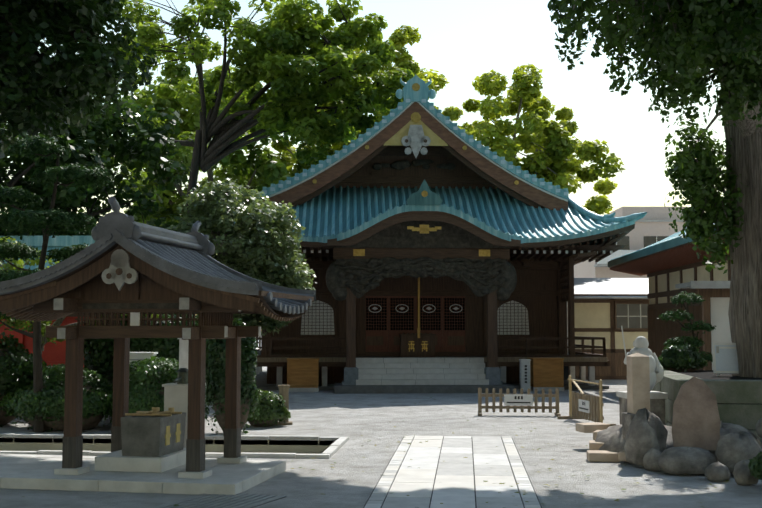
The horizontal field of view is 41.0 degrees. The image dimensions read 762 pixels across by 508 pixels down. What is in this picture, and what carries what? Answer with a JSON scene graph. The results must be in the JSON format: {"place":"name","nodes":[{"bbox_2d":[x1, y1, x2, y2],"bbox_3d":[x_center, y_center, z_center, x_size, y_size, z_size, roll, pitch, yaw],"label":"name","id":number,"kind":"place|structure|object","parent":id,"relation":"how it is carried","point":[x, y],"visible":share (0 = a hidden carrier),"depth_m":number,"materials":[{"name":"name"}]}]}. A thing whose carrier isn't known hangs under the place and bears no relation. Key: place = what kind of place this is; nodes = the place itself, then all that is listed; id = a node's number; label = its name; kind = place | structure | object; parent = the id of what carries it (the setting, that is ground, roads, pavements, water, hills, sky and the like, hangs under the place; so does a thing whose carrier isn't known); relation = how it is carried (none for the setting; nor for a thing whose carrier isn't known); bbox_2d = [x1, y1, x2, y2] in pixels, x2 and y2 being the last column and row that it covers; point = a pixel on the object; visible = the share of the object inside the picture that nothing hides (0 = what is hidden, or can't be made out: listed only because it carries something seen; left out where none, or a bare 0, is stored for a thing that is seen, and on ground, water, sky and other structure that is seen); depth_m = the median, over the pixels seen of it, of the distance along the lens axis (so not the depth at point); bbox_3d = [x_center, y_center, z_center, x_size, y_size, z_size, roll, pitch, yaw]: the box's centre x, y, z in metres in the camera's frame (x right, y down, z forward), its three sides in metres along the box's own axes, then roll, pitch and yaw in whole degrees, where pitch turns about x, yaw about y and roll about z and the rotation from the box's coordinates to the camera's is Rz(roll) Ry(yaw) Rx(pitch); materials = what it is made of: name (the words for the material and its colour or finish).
{"place":"outdoors","nodes":[
{"label":"outdoors","id":0,"kind":"place"},
{"bbox_2d":[0,0,725,314],"label":"sky","id":1,"kind":"structure","parent":0,"point":[462,40],"materials":[{"name":"white"}]},
{"bbox_2d":[0,340,761,507],"bbox_3d":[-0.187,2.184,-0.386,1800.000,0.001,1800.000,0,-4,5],"label":"ground","id":2,"kind":"structure","parent":0,"point":[350,483],"depth_m":17.05,"materials":[{"name":"grey stone"}]},
{"bbox_2d":[0,332,46,426],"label":"hedge","id":3,"kind":"object","parent":2,"relation":"on","point":[16,366],"visible":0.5,"depth_m":22.68,"materials":[{"name":"green plant"}]},
{"bbox_2d":[0,236,98,368],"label":"red shrine","id":4,"kind":"object","parent":2,"relation":"on","point":[53,354],"depth_m":27.36,"materials":[{"name":"paint"}]},
{"bbox_2d":[0,363,112,431],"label":"shrub","id":5,"kind":"object","parent":2,"relation":"on","point":[50,398],"visible":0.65,"depth_m":21.83,"materials":[{"name":"green plant"}]},
{"bbox_2d":[0,135,113,432],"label":"niwaki pine wood","id":6,"kind":"object","parent":2,"relation":"on","point":[49,221],"visible":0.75,"depth_m":21.75,"materials":[{"name":"green plant"}]},
{"bbox_2d":[0,0,159,162],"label":"tree","id":7,"kind":"object","parent":2,"relation":"on","point":[65,82],"visible":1,"depth_m":14.68,"materials":[{"name":"green plant"}]},
{"bbox_2d":[0,236,162,420],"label":"tree","id":8,"kind":"object","parent":2,"relation":"on","point":[18,324],"visible":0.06,"depth_m":23.81,"materials":[{"name":"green plant"}]},
{"bbox_2d":[0,60,191,242],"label":"tree","id":9,"kind":"object","parent":2,"relation":"on","point":[139,151],"visible":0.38,"depth_m":32.79,"materials":[{"name":"green plant"}]},
{"bbox_2d":[105,356,178,418],"bbox_3d":[-4.958,3.122,22.358,1.965,1.769,1.933,-4,-6,44],"label":"shrub","id":10,"kind":"object","parent":2,"relation":"on","point":[148,379],"visible":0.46,"depth_m":21.86,"materials":[{"name":"green plant"}]},
{"bbox_2d":[0,454,285,494],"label":"stone platform","id":11,"kind":"structure","parent":2,"relation":"on","point":[25,471],"depth_m":14.08,"materials":[{"name":"stone"}]},
{"bbox_2d":[95,407,185,472],"bbox_3d":[-3.528,2.744,15.274,1.020,0.855,1.220,-1,-4,11],"label":"water basin","id":12,"kind":"object","parent":11,"relation":"on","point":[153,440],"visible":0.98,"depth_m":14.80,"materials":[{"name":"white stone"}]},
{"bbox_2d":[0,196,315,478],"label":"pavilion","id":13,"kind":"structure","parent":11,"relation":"on","point":[129,266],"depth_m":14.41,"materials":[{"name":"wood"}]},
{"bbox_2d":[129,352,157,379],"bbox_3d":[-5.572,3.063,23.134,0.900,1.660,0.460,0,-4,0],"label":"white cabinet","id":14,"kind":"object","parent":2,"relation":"on","point":[137,356],"visible":0.19,"depth_m":22.99,"materials":[{"name":"paint"}]},
{"bbox_2d":[84,314,208,403],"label":"hedge stems","id":15,"kind":"object","parent":2,"relation":"on","point":[99,356],"visible":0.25,"depth_m":24.29,"materials":[{"name":"green plant"}]},
{"bbox_2d":[0,433,348,458],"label":"pond","id":16,"kind":"structure","parent":2,"relation":"on","point":[278,446],"depth_m":20.15,"materials":[{"name":"stone"}]},
{"bbox_2d":[162,368,205,447],"bbox_3d":[-3.217,2.634,16.552,0.500,1.560,0.734,-1,-4,11],"label":"stone monument","id":17,"kind":"object","parent":2,"relation":"on","point":[176,394],"visible":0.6,"depth_m":16.32,"materials":[{"name":"white stone"}]},
{"bbox_2d":[178,338,188,368],"bbox_3d":[-3.633,2.572,19.287,0.500,2.080,0.500,0,-4,5],"label":"stone post","id":18,"kind":"object","parent":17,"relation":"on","point":[183,353],"visible":0.15,"depth_m":19.17,"materials":[{"name":"stone"}]},
{"bbox_2d":[120,65,292,254],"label":"tree","id":19,"kind":"object","parent":2,"relation":"on","point":[267,168],"visible":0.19,"depth_m":51.07,"materials":[{"name":"green plant"}]},
{"bbox_2d":[152,493,285,507],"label":"drain grating","id":20,"kind":"object","parent":2,"relation":"on","point":[240,500],"visible":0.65,"depth_m":12.92,"materials":[{"name":"metal"}]},
{"bbox_2d":[205,318,259,433],"bbox_3d":[-3.158,2.604,21.550,1.140,2.506,1.136,2,-5,-22],"label":"tree","id":21,"kind":"object","parent":2,"relation":"on","point":[215,389],"visible":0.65,"depth_m":21.25,"materials":[{"name":"green plant"}]},
{"bbox_2d":[165,177,315,335],"bbox_3d":[-4.507,1.038,31.172,5.062,6.875,4.760,0,-4,5],"label":"tree","id":22,"kind":"object","parent":2,"relation":"on","point":[261,243],"visible":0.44,"depth_m":30.17,"materials":[{"name":"green plant"}]},
{"bbox_2d":[95,0,413,210],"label":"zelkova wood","id":23,"kind":"object","parent":2,"relation":"on","point":[284,39],"visible":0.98,"depth_m":40.88,"materials":[{"name":"green plant"}]},
{"bbox_2d":[246,388,290,426],"bbox_3d":[-2.634,3.490,23.063,1.210,0.934,1.122,0,-4,5],"label":"shrub","id":24,"kind":"object","parent":2,"relation":"on","point":[273,409],"visible":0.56,"depth_m":22.75,"materials":[{"name":"green plant"}]},
{"bbox_2d":[276,385,291,424],"bbox_3d":[-2.233,3.466,23.433,0.400,0.900,0.300,0,-4,-5],"label":"marker post","id":25,"kind":"object","parent":2,"relation":"on","point":[284,391],"visible":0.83,"depth_m":23.40,"materials":[{"name":"beige stone"}]},
{"bbox_2d":[287,358,318,391],"bbox_3d":[-2.740,4.246,35.883,1.120,1.150,1.020,0,-4,-2],"label":"wooden panel","id":26,"kind":"object","parent":2,"relation":"on","point":[302,374],"visible":0.88,"depth_m":35.43,"materials":[{"name":"wood"}]},
{"bbox_2d":[271,25,449,180],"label":"tree","id":27,"kind":"object","parent":2,"relation":"on","point":[401,38],"visible":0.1,"depth_m":55.58,"materials":[{"name":"green plant"}]},
{"bbox_2d":[22,397,728,507],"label":"fallen leaves","id":28,"kind":"object","parent":2,"relation":"on","point":[467,457],"visible":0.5,"depth_m":15.81,"materials":[{"name":"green plant"}]},
{"bbox_2d":[219,112,626,393],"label":"temple hall","id":29,"kind":"structure","parent":2,"relation":"on","point":[423,303],"depth_m":38.02,"materials":[{"name":"brown wood"}]},
{"bbox_2d":[234,75,646,248],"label":"temple roof","id":30,"kind":"structure","parent":29,"relation":"on","point":[529,211],"depth_m":38.59,"materials":[{"name":"teal metal"}]},
{"bbox_2d":[363,436,541,507],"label":"path slabs","id":31,"kind":"structure","parent":2,"relation":"on","point":[431,474],"depth_m":15.04,"materials":[{"name":"stone"}]},
{"bbox_2d":[478,387,560,416],"bbox_3d":[3.486,3.737,25.857,2.050,0.710,0.640,0,-4,5],"label":"fence","id":32,"kind":"object","parent":2,"relation":"on","point":[515,401],"visible":1,"depth_m":25.84,"materials":[{"name":"brown wood"}]},
{"bbox_2d":[518,359,531,391],"bbox_3d":[5.036,4.244,35.653,0.420,1.120,0.420,0,-4,-2],"label":"sign","id":33,"kind":"object","parent":2,"relation":"on","point":[524,374],"visible":0.98,"depth_m":35.50,"materials":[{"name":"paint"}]},
{"bbox_2d":[442,64,625,214],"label":"tree","id":34,"kind":"object","parent":2,"relation":"on","point":[551,146],"visible":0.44,"depth_m":53.25,"materials":[{"name":"green plant"}]},
{"bbox_2d":[527,358,563,390],"bbox_3d":[5.854,4.271,36.225,1.120,1.150,1.020,0,-4,-2],"label":"wooden panel","id":35,"kind":"object","parent":2,"relation":"on","point":[546,374],"visible":0.81,"depth_m":35.77,"materials":[{"name":"wood"}]},
{"bbox_2d":[557,375,615,425],"bbox_3d":[4.775,3.412,23.863,0.640,1.070,2.200,1,-4,-8],"label":"fence","id":36,"kind":"object","parent":2,"relation":"on","point":[588,407],"visible":0.94,"depth_m":23.79,"materials":[{"name":"brown wood"}]},
{"bbox_2d":[575,422,627,461],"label":"stone steps","id":37,"kind":"structure","parent":2,"relation":"on","point":[595,453],"depth_m":17.18,"materials":[{"name":"beige stone"}]},
{"bbox_2d":[564,278,648,379],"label":"corridor building","id":38,"kind":"structure","parent":2,"relation":"on","point":[607,308],"depth_m":43.99,"materials":[{"name":"beige paint"}]},
{"bbox_2d":[574,207,685,277],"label":"apartment block","id":39,"kind":"structure","parent":2,"relation":"on","point":[652,226],"depth_m":71.10,"materials":[{"name":"concrete"}]},
{"bbox_2d":[616,326,667,424],"bbox_3d":[4.745,2.430,18.507,0.890,2.252,0.680,0,-4,-5],"label":"hotei statue","id":40,"kind":"object","parent":2,"relation":"on","point":[657,398],"visible":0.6,"depth_m":18.39,"materials":[{"name":"stone"}]},
{"bbox_2d":[547,0,761,377],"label":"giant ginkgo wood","id":41,"kind":"object","parent":2,"relation":"on","point":[681,42],"visible":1,"depth_m":18.30,"materials":[{"name":"green plant"}]},
{"bbox_2d":[608,204,730,369],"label":"hall","id":42,"kind":"structure","parent":2,"relation":"on","point":[666,265],"depth_m":33.91,"materials":[{"name":"beige paint"}]},
{"bbox_2d":[595,407,761,484],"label":"garden rocks","id":43,"kind":"object","parent":2,"relation":"on","point":[647,443],"visible":0.9,"depth_m":15.42,"materials":[{"name":"grey stone"}]},
{"bbox_2d":[622,353,655,438],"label":"stone pillar","id":44,"kind":"structure","parent":43,"relation":"on","point":[638,383],"depth_m":16.79,"materials":[{"name":"beige stone"}]},
{"bbox_2d":[671,377,719,450],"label":"monument slab","id":45,"kind":"structure","parent":43,"relation":"on","point":[695,420],"depth_m":16.01,"materials":[{"name":"grey stone"}]},
{"bbox_2d":[658,344,707,371],"bbox_3d":[6.609,2.907,22.423,1.136,1.875,1.101,0,-4,5],"label":"shrub","id":46,"kind":"object","parent":2,"relation":"on","point":[682,358],"visible":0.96,"depth_m":22.20,"materials":[{"name":"green plant"}]},
{"bbox_2d":[657,291,715,369],"bbox_3d":[7.060,2.383,23.508,1.378,3.079,1.049,0,-4,5],"label":"niwaki pine wood","id":47,"kind":"object","parent":2,"relation":"on","point":[687,326],"visible":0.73,"depth_m":23.43,"materials":[{"name":"green plant"}]},
{"bbox_2d":[651,369,761,443],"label":"stone planter","id":48,"kind":"object","parent":2,"relation":"on","point":[739,400],"visible":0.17,"depth_m":17.61,"materials":[{"name":"stone"}]},
{"bbox_2d":[712,343,738,375],"bbox_3d":[6.965,2.712,20.079,0.800,1.916,0.200,-1,-4,11],"label":"info sign","id":49,"kind":"object","parent":2,"relation":"on","point":[725,359],"visible":0.46,"depth_m":20.14,"materials":[{"name":"grey metal"}]},
{"bbox_2d":[748,451,761,479],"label":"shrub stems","id":50,"kind":"object","parent":2,"relation":"on","point":[755,465],"visible":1,"depth_m":13.64,"materials":[{"name":"green plant"}]},
{"bbox_2d":[675,281,731,369],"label":"notice wall","id":51,"kind":"structure","parent":0,"point":[715,304],"depth_m":24.68,"materials":[{"name":"white paint"}]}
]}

